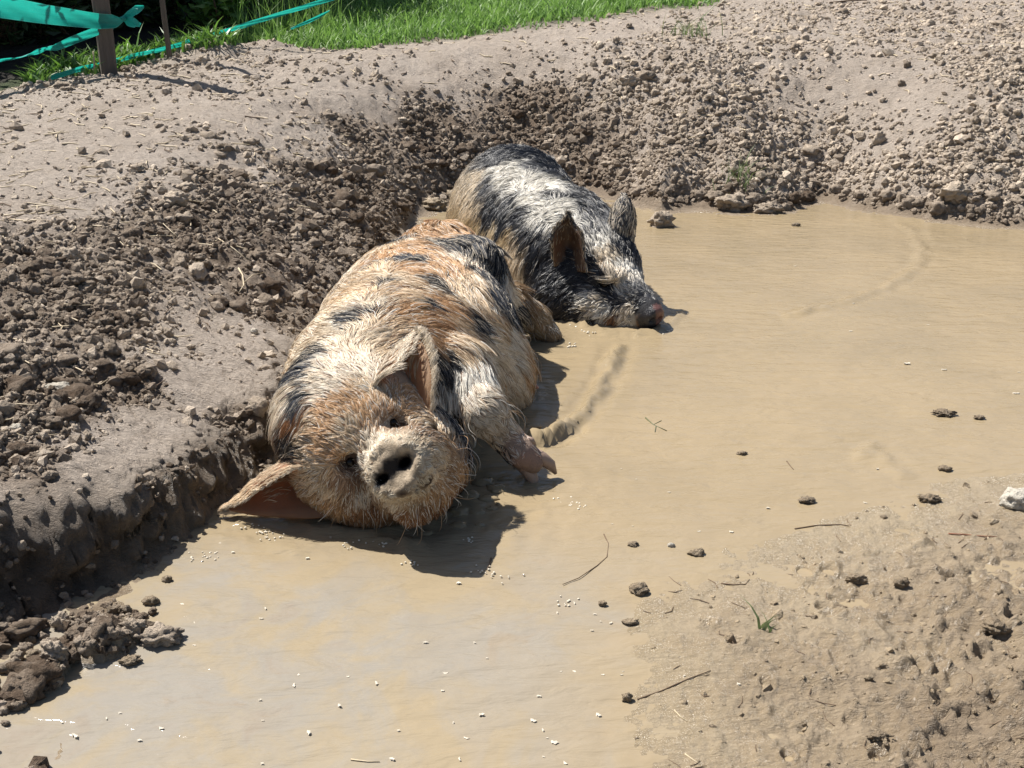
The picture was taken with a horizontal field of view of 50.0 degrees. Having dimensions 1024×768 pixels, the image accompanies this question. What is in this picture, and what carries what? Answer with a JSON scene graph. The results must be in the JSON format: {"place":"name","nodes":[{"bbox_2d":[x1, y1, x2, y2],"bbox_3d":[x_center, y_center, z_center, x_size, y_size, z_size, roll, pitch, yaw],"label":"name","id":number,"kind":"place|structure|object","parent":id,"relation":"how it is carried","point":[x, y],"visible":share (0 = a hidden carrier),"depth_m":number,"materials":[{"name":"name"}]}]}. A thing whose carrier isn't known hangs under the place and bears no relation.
{"place":"outdoors","nodes":[
{"label":"outdoors","id":0,"kind":"place"},
{"bbox_2d":[208,0,719,49],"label":"grass","id":1,"kind":"structure","parent":0,"point":[392,28],"depth_m":7.86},
{"bbox_2d":[291,10,328,29],"bbox_3d":[-1.285,-2.324,7.003,0.277,0.112,0.018,-14,25,-32],"label":"barrier tape","id":2,"kind":"object","parent":1,"relation":"attached to","point":[310,20],"visible":1,"depth_m":7.00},
{"bbox_2d":[0,196,1023,767],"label":"water","id":3,"kind":"structure","parent":0,"point":[778,348],"depth_m":2.50,"materials":[{"name":"liquid"}]},
{"bbox_2d":[0,661,10,674],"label":"mud clod","id":4,"kind":"object","parent":3,"relation":"in","point":[3,669],"visible":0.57,"depth_m":1.98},
{"bbox_2d":[0,720,10,726],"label":"mud clod","id":5,"kind":"object","parent":3,"relation":"in","point":[4,723],"visible":1,"depth_m":1.85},
{"bbox_2d":[5,656,21,661],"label":"mud clod","id":6,"kind":"object","parent":3,"relation":"on","point":[14,658],"visible":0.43,"depth_m":2.00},
{"bbox_2d":[10,650,24,659],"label":"mud clod","id":7,"kind":"object","parent":3,"relation":"on","point":[19,654],"visible":0.78,"depth_m":2.02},
{"bbox_2d":[25,636,36,643],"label":"mud clod","id":8,"kind":"object","parent":3,"relation":"on","point":[32,639],"visible":0.77,"depth_m":2.07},
{"bbox_2d":[37,631,49,639],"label":"mud clod","id":9,"kind":"object","parent":3,"relation":"on","point":[41,635],"visible":0.82,"depth_m":2.08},
{"bbox_2d":[39,637,58,647],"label":"mud clod","id":10,"kind":"object","parent":3,"relation":"in","point":[53,638],"visible":0.22,"depth_m":2.06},
{"bbox_2d":[118,654,141,665],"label":"mud clod","id":11,"kind":"object","parent":3,"relation":"on","point":[130,660],"visible":1,"depth_m":2.01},
{"bbox_2d":[141,595,159,605],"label":"mud clod","id":12,"kind":"object","parent":3,"relation":"in","point":[151,600],"visible":0.96,"depth_m":2.19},
{"bbox_2d":[133,621,184,647],"bbox_3d":[-0.667,0.478,2.075,0.091,0.054,0.068,0,21,0],"label":"mud clod","id":13,"kind":"object","parent":3,"relation":"in","point":[157,634],"visible":0.99,"depth_m":2.06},
{"bbox_2d":[161,575,171,582],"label":"mud clod","id":14,"kind":"object","parent":3,"relation":"on","point":[166,578],"visible":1,"depth_m":2.28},
{"bbox_2d":[217,218,562,544],"bbox_3d":[-0.233,-0.047,3.057,0.751,0.537,1.614,2,21,4],"label":"pig","id":15,"kind":"object","parent":3,"relation":"in","point":[409,378],"visible":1,"depth_m":2.56},
{"bbox_2d":[188,324,672,606],"bbox_3d":[-0.072,0.091,3.108,0.861,0.007,1.862,5,22,13],"label":"foam","id":16,"kind":"object","parent":3,"relation":"on","point":[414,562],"visible":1,"depth_m":2.43,"materials":[{"name":"beige"}]},
{"bbox_2d":[419,421,578,535],"bbox_3d":[-0.001,0.222,2.771,0.152,0.023,0.761,8,22,20],"label":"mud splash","id":17,"kind":"object","parent":3,"relation":"on","point":[458,510],"visible":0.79,"depth_m":2.63,"materials":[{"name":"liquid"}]},
{"bbox_2d":[446,143,663,327],"bbox_3d":[0.121,-0.597,4.431,0.556,0.578,1.574,-6,22,-15],"label":"pig","id":18,"kind":"object","parent":3,"relation":"in","point":[554,231],"visible":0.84,"depth_m":4.01},
{"bbox_2d":[564,534,608,583],"bbox_3d":[0.175,0.379,2.359,0.045,0.003,0.238,10,23,24],"label":"twig","id":19,"kind":"object","parent":3,"relation":"on","point":[596,565],"visible":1,"depth_m":2.34,"materials":[{"name":"wood"}]},
{"bbox_2d":[598,600,606,606],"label":"mud clod","id":20,"kind":"object","parent":3,"relation":"on","point":[602,603],"visible":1,"depth_m":2.19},
{"bbox_2d":[621,692,632,702],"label":"mud clod","id":21,"kind":"object","parent":3,"relation":"on","point":[627,697],"visible":1,"depth_m":1.91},
{"bbox_2d":[627,541,638,547],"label":"mud clod","id":22,"kind":"object","parent":3,"relation":"on","point":[634,544],"visible":1,"depth_m":2.42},
{"bbox_2d":[628,582,649,595],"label":"mud clod","id":23,"kind":"object","parent":3,"relation":"on","point":[639,589],"visible":1,"depth_m":2.23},
{"bbox_2d":[647,210,675,227],"bbox_3d":[0.727,-0.789,5.348,0.143,0.116,0.101,0,21,0],"label":"mud clod","id":24,"kind":"object","parent":3,"relation":"on","point":[661,219],"visible":0.84,"depth_m":5.32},
{"bbox_2d":[687,548,704,556],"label":"mud clod","id":25,"kind":"object","parent":3,"relation":"on","point":[697,552],"visible":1,"depth_m":2.37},
{"bbox_2d":[736,450,747,455],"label":"mud clod","id":26,"kind":"object","parent":3,"relation":"on","point":[741,452],"visible":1,"depth_m":2.87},
{"bbox_2d":[798,495,815,503],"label":"mud clod","id":27,"kind":"object","parent":3,"relation":"on","point":[807,499],"visible":1,"depth_m":2.61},
{"bbox_2d":[930,408,956,416],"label":"mud clod","id":28,"kind":"object","parent":3,"relation":"on","point":[943,412],"visible":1,"depth_m":3.12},
{"bbox_2d":[938,465,952,471],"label":"mud clod","id":29,"kind":"object","parent":3,"relation":"on","point":[945,468],"visible":1,"depth_m":2.77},
{"bbox_2d":[973,414,985,419],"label":"mud clod","id":30,"kind":"object","parent":3,"relation":"on","point":[980,417],"visible":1,"depth_m":3.09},
{"bbox_2d":[0,0,1023,767],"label":"ground","id":31,"kind":"structure","parent":0,"point":[62,536],"depth_m":2.85,"materials":[{"name":"soil"}]},
{"bbox_2d":[0,706,9,714],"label":"mud clod","id":32,"kind":"object","parent":31,"relation":"on","point":[4,710],"visible":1,"depth_m":1.87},
{"bbox_2d":[9,423,23,429],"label":"stone","id":33,"kind":"object","parent":31,"relation":"on","point":[15,426],"visible":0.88,"depth_m":2.44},
{"bbox_2d":[10,700,25,711],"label":"mud clod","id":34,"kind":"object","parent":31,"relation":"on","point":[19,705],"visible":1,"depth_m":1.88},
{"bbox_2d":[15,642,33,653],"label":"mud clod","id":35,"kind":"object","parent":31,"relation":"on","point":[24,647],"visible":0.76,"depth_m":2.04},
{"bbox_2d":[0,0,58,44],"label":"bush","id":36,"kind":"object","parent":31,"relation":"on","point":[11,37],"visible":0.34,"depth_m":7.15,"materials":[{"name":"green plant"}]},
{"bbox_2d":[25,648,39,656],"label":"mud clod","id":37,"kind":"object","parent":31,"relation":"on","point":[30,652],"visible":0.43,"depth_m":2.02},
{"bbox_2d":[0,0,89,45],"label":"bush","id":38,"kind":"object","parent":31,"relation":"on","point":[26,26],"visible":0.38,"depth_m":7.27,"materials":[{"name":"green plant"}]},
{"bbox_2d":[39,639,68,660],"bbox_3d":[-0.828,0.485,1.983,0.054,0.056,0.039,0,21,0],"label":"mud clod","id":39,"kind":"object","parent":31,"relation":"on","point":[57,649],"visible":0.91,"depth_m":1.97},
{"bbox_2d":[45,381,69,389],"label":"stone","id":40,"kind":"object","parent":31,"relation":"on","point":[60,385],"visible":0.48,"depth_m":2.68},
{"bbox_2d":[49,611,70,630],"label":"mud clod","id":41,"kind":"object","parent":31,"relation":"on","point":[56,622],"visible":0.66,"depth_m":2.11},
{"bbox_2d":[59,246,83,259],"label":"mud clod","id":42,"kind":"object","parent":31,"relation":"on","point":[73,252],"visible":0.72,"depth_m":3.36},
{"bbox_2d":[65,618,82,625],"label":"mud clod","id":43,"kind":"object","parent":31,"relation":"on","point":[78,620],"visible":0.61,"depth_m":2.08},
{"bbox_2d":[11,0,143,36],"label":"bush","id":44,"kind":"object","parent":31,"relation":"on","point":[58,27],"visible":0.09,"depth_m":7.60,"materials":[{"name":"green plant"}]},
{"bbox_2d":[73,635,84,647],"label":"mud clod","id":45,"kind":"object","parent":31,"relation":"on","point":[77,640],"visible":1,"depth_m":2.01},
{"bbox_2d":[82,614,91,622],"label":"mud clod","id":46,"kind":"object","parent":31,"relation":"on","point":[86,618],"visible":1,"depth_m":2.07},
{"bbox_2d":[85,639,97,648],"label":"mud clod","id":47,"kind":"object","parent":31,"relation":"on","point":[91,643],"visible":1,"depth_m":2.00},
{"bbox_2d":[92,0,117,75],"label":"fence post","id":48,"kind":"object","parent":31,"relation":"on","point":[106,48],"visible":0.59,"depth_m":6.19,"materials":[{"name":"brown wood"}]},
{"bbox_2d":[0,28,99,61],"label":"barrier tape","id":49,"kind":"object","parent":48,"relation":"attached to","point":[77,38],"visible":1,"depth_m":6.13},
{"bbox_2d":[0,0,143,28],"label":"barrier tape","id":50,"kind":"object","parent":48,"relation":"attached to","point":[26,11],"visible":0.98,"depth_m":6.03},
{"bbox_2d":[51,0,332,79],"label":"barrier tape","id":51,"kind":"object","parent":48,"relation":"attached to","point":[179,44],"visible":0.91,"depth_m":6.84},
{"bbox_2d":[105,626,118,638],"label":"mud clod","id":52,"kind":"object","parent":31,"relation":"on","point":[112,632],"visible":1,"depth_m":2.03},
{"bbox_2d":[107,603,120,613],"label":"mud clod","id":53,"kind":"object","parent":31,"relation":"on","point":[114,607],"visible":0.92,"depth_m":2.15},
{"bbox_2d":[115,627,124,636],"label":"mud clod","id":54,"kind":"object","parent":31,"relation":"on","point":[121,632],"visible":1,"depth_m":2.04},
{"bbox_2d":[117,604,131,613],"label":"mud clod","id":55,"kind":"object","parent":31,"relation":"on","point":[126,608],"visible":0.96,"depth_m":2.15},
{"bbox_2d":[55,0,195,30],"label":"bush","id":56,"kind":"object","parent":31,"relation":"on","point":[117,4],"visible":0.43,"depth_m":7.89,"materials":[{"name":"green plant"}]},
{"bbox_2d":[119,328,131,337],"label":"mud clod","id":57,"kind":"object","parent":31,"relation":"on","point":[127,332],"visible":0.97,"depth_m":3.04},
{"bbox_2d":[8,16,244,82],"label":"weeds","id":58,"kind":"object","parent":31,"relation":"on","point":[46,70],"visible":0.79,"depth_m":6.56,"materials":[{"name":"green plant"}]},
{"bbox_2d":[118,617,147,638],"bbox_3d":[-0.714,0.463,2.075,0.059,0.050,0.031,0,21,0],"label":"mud clod","id":59,"kind":"object","parent":31,"relation":"on","point":[132,625],"visible":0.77,"depth_m":2.06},
{"bbox_2d":[63,0,208,24],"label":"bush","id":60,"kind":"object","parent":31,"relation":"on","point":[156,15],"visible":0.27,"depth_m":8.17,"materials":[{"name":"green plant"}]},
{"bbox_2d":[0,398,271,621],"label":"bank crumbs","id":61,"kind":"object","parent":31,"relation":"on","point":[22,545],"visible":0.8,"depth_m":2.39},
{"bbox_2d":[159,0,171,58],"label":"stake","id":62,"kind":"object","parent":31,"relation":"on","point":[165,28],"visible":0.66,"depth_m":6.61,"materials":[{"name":"brown wood"}]},
{"bbox_2d":[159,191,190,206],"bbox_3d":[-1.243,-0.679,4.042,0.117,0.071,0.092,0,21,0],"label":"mud clod","id":63,"kind":"object","parent":31,"relation":"on","point":[180,198],"visible":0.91,"depth_m":4.02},
{"bbox_2d":[176,0,253,29],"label":"weed","id":64,"kind":"object","parent":31,"relation":"on","point":[212,11],"visible":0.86,"depth_m":7.78,"materials":[{"name":"green plant"}]},
{"bbox_2d":[238,267,265,291],"bbox_3d":[-0.911,-0.359,3.705,0.082,0.040,0.195,5,22,14],"label":"root","id":65,"kind":"object","parent":31,"relation":"on","point":[247,279],"visible":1,"depth_m":3.72,"materials":[{"name":"plant"}]},
{"bbox_2d":[250,328,258,333],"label":"pebble","id":66,"kind":"object","parent":31,"relation":"on","point":[253,330],"visible":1,"depth_m":3.32,"materials":[{"name":"stone"}]},
{"bbox_2d":[260,207,274,221],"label":"mud clod","id":67,"kind":"object","parent":31,"relation":"on","point":[267,213],"visible":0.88,"depth_m":4.27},
{"bbox_2d":[221,0,349,42],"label":"tall grass","id":68,"kind":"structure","parent":31,"relation":"on","point":[261,14],"depth_m":7.67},
{"bbox_2d":[420,197,448,210],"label":"mud clod","id":69,"kind":"object","parent":31,"relation":"on","point":[433,204],"visible":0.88,"depth_m":5.67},
{"bbox_2d":[0,2,1022,493],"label":"dirt crumbs","id":70,"kind":"object","parent":31,"relation":"on","point":[188,420],"visible":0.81,"depth_m":4.87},
{"bbox_2d":[0,0,1023,268],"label":"slope crumbs","id":71,"kind":"object","parent":31,"relation":"on","point":[230,186],"visible":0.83,"depth_m":5.99,"materials":[{"name":"soil"}]},
{"bbox_2d":[0,0,1023,709],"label":"soil clods","id":72,"kind":"object","parent":31,"relation":"on","point":[102,622],"visible":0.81,"depth_m":3.79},
{"bbox_2d":[0,2,1023,437],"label":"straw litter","id":73,"kind":"object","parent":31,"relation":"on","point":[36,206],"visible":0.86,"depth_m":5.10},
{"bbox_2d":[0,14,1023,414],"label":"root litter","id":74,"kind":"object","parent":31,"relation":"on","point":[298,154],"visible":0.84,"depth_m":5.21,"materials":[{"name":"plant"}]},
{"bbox_2d":[0,2,1023,767],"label":"soil crusts","id":75,"kind":"object","parent":31,"relation":"on","point":[32,676],"visible":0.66,"depth_m":3.54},
{"bbox_2d":[0,0,1023,767],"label":"soil crumbs","id":76,"kind":"object","parent":75,"relation":"on","point":[132,278],"visible":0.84,"depth_m":4.11,"materials":[{"name":"soil"}]},
{"bbox_2d":[617,74,641,86],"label":"mud clod","id":77,"kind":"object","parent":31,"relation":"on","point":[630,80],"visible":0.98,"depth_m":6.49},
{"bbox_2d":[621,618,638,625],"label":"mud clod","id":78,"kind":"object","parent":31,"relation":"on","point":[629,621],"visible":1,"depth_m":2.13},
{"bbox_2d":[631,186,646,196],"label":"mud clod","id":79,"kind":"object","parent":31,"relation":"on","point":[635,192],"visible":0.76,"depth_m":5.84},
{"bbox_2d":[637,670,710,699],"bbox_3d":[0.287,0.533,1.944,0.156,0.012,0.005,-11,23,-25],"label":"twig","id":80,"kind":"object","parent":31,"relation":"on","point":[670,686],"visible":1,"depth_m":1.94,"materials":[{"name":"wood"}]},
{"bbox_2d":[662,1,722,37],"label":"grass tuft","id":81,"kind":"object","parent":31,"relation":"on","point":[691,31],"visible":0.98,"depth_m":7.12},
{"bbox_2d":[693,190,706,200],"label":"mud clod","id":82,"kind":"object","parent":31,"relation":"on","point":[699,193],"visible":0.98,"depth_m":5.78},
{"bbox_2d":[704,190,724,200],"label":"mud clod","id":83,"kind":"object","parent":31,"relation":"on","point":[711,195],"visible":0.72,"depth_m":5.72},
{"bbox_2d":[714,192,752,211],"bbox_3d":[1.146,-0.931,5.684,0.211,0.121,0.134,0,21,0],"label":"mud clod","id":84,"kind":"object","parent":31,"relation":"on","point":[737,202],"visible":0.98,"depth_m":5.65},
{"bbox_2d":[711,146,776,193],"bbox_3d":[1.221,-1.095,5.733,0.328,0.286,0.364,-4,21,-11],"label":"grass tuft","id":85,"kind":"object","parent":31,"relation":"on","point":[740,172],"visible":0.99,"depth_m":5.75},
{"bbox_2d":[746,192,764,205],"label":"mud clod","id":86,"kind":"object","parent":31,"relation":"on","point":[753,197],"visible":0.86,"depth_m":5.69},
{"bbox_2d":[745,600,782,632],"bbox_3d":[0.476,0.436,2.092,0.083,0.062,0.033,18,27,39],"label":"grass tuft","id":87,"kind":"object","parent":31,"relation":"on","point":[764,625],"visible":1,"depth_m":2.08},
{"bbox_2d":[752,200,785,213],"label":"mud clod","id":88,"kind":"object","parent":31,"relation":"on","point":[768,207],"visible":0.98,"depth_m":5.61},
{"bbox_2d":[766,194,776,199],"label":"mud clod","id":89,"kind":"object","parent":31,"relation":"on","point":[772,196],"visible":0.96,"depth_m":5.71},
{"bbox_2d":[781,203,790,210],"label":"mud clod","id":90,"kind":"object","parent":31,"relation":"on","point":[786,206],"visible":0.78,"depth_m":5.66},
{"bbox_2d":[808,178,820,186],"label":"mud clod","id":91,"kind":"object","parent":31,"relation":"on","point":[815,181],"visible":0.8,"depth_m":6.00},
{"bbox_2d":[794,524,847,528],"bbox_3d":[0.704,0.324,2.501,0.128,0.004,0.014,-2,21,-5],"label":"twig","id":92,"kind":"object","parent":31,"relation":"on","point":[818,525],"visible":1,"depth_m":2.50,"materials":[{"name":"wood"}]},
{"bbox_2d":[635,479,1023,767],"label":"mud crumbs","id":93,"kind":"object","parent":31,"relation":"on","point":[729,634],"visible":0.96,"depth_m":2.01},
{"bbox_2d":[643,502,1023,767],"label":"mud litter","id":94,"kind":"object","parent":31,"relation":"on","point":[804,654],"visible":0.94,"depth_m":2.05,"materials":[{"name":"brown plant"}]},
{"bbox_2d":[829,184,843,192],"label":"mud clod","id":95,"kind":"object","parent":31,"relation":"on","point":[835,187],"visible":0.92,"depth_m":5.92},
{"bbox_2d":[841,188,851,194],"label":"mud clod","id":96,"kind":"object","parent":31,"relation":"on","point":[847,191],"visible":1,"depth_m":5.87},
{"bbox_2d":[829,0,866,3],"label":"twig","id":97,"kind":"object","parent":31,"relation":"on","point":[846,1],"visible":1,"depth_m":8.46,"materials":[{"name":"wood"}]},
{"bbox_2d":[844,573,867,584],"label":"mud clod","id":98,"kind":"object","parent":31,"relation":"on","point":[856,578],"visible":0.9,"depth_m":2.26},
{"bbox_2d":[854,190,866,198],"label":"mud clod","id":99,"kind":"object","parent":31,"relation":"on","point":[858,194],"visible":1,"depth_m":5.77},
{"bbox_2d":[864,675,873,680],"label":"pebble","id":100,"kind":"object","parent":31,"relation":"on","point":[868,677],"visible":1,"depth_m":1.92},
{"bbox_2d":[872,131,885,144],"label":"mud clod","id":101,"kind":"object","parent":31,"relation":"on","point":[879,138],"visible":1,"depth_m":5.98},
{"bbox_2d":[865,730,893,741],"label":"mud clod","id":102,"kind":"object","parent":31,"relation":"on","point":[879,735],"visible":1,"depth_m":1.78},
{"bbox_2d":[878,190,895,202],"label":"mud clod","id":103,"kind":"object","parent":31,"relation":"on","point":[885,195],"visible":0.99,"depth_m":5.66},
{"bbox_2d":[893,577,909,588],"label":"mud clod","id":104,"kind":"object","parent":31,"relation":"on","point":[902,582],"visible":1,"depth_m":2.23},
{"bbox_2d":[898,80,905,86],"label":"mud clod","id":105,"kind":"object","parent":31,"relation":"on","point":[901,83],"visible":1,"depth_m":6.29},
{"bbox_2d":[898,196,914,208],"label":"mud clod","id":106,"kind":"object","parent":31,"relation":"on","point":[907,202],"visible":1,"depth_m":5.58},
{"bbox_2d":[903,61,910,67],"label":"mud clod","id":107,"kind":"object","parent":31,"relation":"on","point":[906,64],"visible":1,"depth_m":6.41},
{"bbox_2d":[912,197,923,206],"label":"mud clod","id":108,"kind":"object","parent":31,"relation":"on","point":[919,202],"visible":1,"depth_m":5.56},
{"bbox_2d":[917,493,941,502],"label":"mud clod","id":109,"kind":"object","parent":31,"relation":"on","point":[929,498],"visible":1,"depth_m":2.61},
{"bbox_2d":[928,201,946,216],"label":"mud clod","id":110,"kind":"object","parent":31,"relation":"on","point":[936,208],"visible":1,"depth_m":5.47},
{"bbox_2d":[944,203,955,212],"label":"mud clod","id":111,"kind":"object","parent":31,"relation":"on","point":[950,207],"visible":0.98,"depth_m":5.48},
{"bbox_2d":[937,180,972,201],"bbox_3d":[2.221,-0.969,5.495,0.181,0.114,0.120,0,21,0],"label":"mud boulder","id":112,"kind":"object","parent":31,"relation":"on","point":[957,190],"visible":1,"depth_m":5.46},
{"bbox_2d":[964,204,978,213],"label":"mud clod","id":113,"kind":"object","parent":31,"relation":"on","point":[968,208],"visible":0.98,"depth_m":5.43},
{"bbox_2d":[948,533,996,536],"bbox_3d":[1.026,0.335,2.446,0.099,0.015,0.010,8,22,19],"label":"twig","id":114,"kind":"object","parent":31,"relation":"on","point":[969,534],"visible":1,"depth_m":2.45,"materials":[{"name":"wood"}]},
{"bbox_2d":[974,206,986,214],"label":"mud clod","id":115,"kind":"object","parent":31,"relation":"on","point":[981,209],"visible":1,"depth_m":5.42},
{"bbox_2d":[980,616,1011,635],"bbox_3d":[0.916,0.461,2.083,0.052,0.034,0.046,-13,25,-31],"label":"mud clod","id":116,"kind":"object","parent":31,"relation":"on","point":[994,626],"visible":1,"depth_m":2.08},
{"bbox_2d":[1001,206,1013,211],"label":"mud clod","id":117,"kind":"object","parent":31,"relation":"on","point":[1009,208],"visible":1,"depth_m":5.39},
{"bbox_2d":[999,487,1023,510],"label":"stone","id":118,"kind":"object","parent":31,"relation":"on","point":[1011,498],"visible":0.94,"depth_m":2.55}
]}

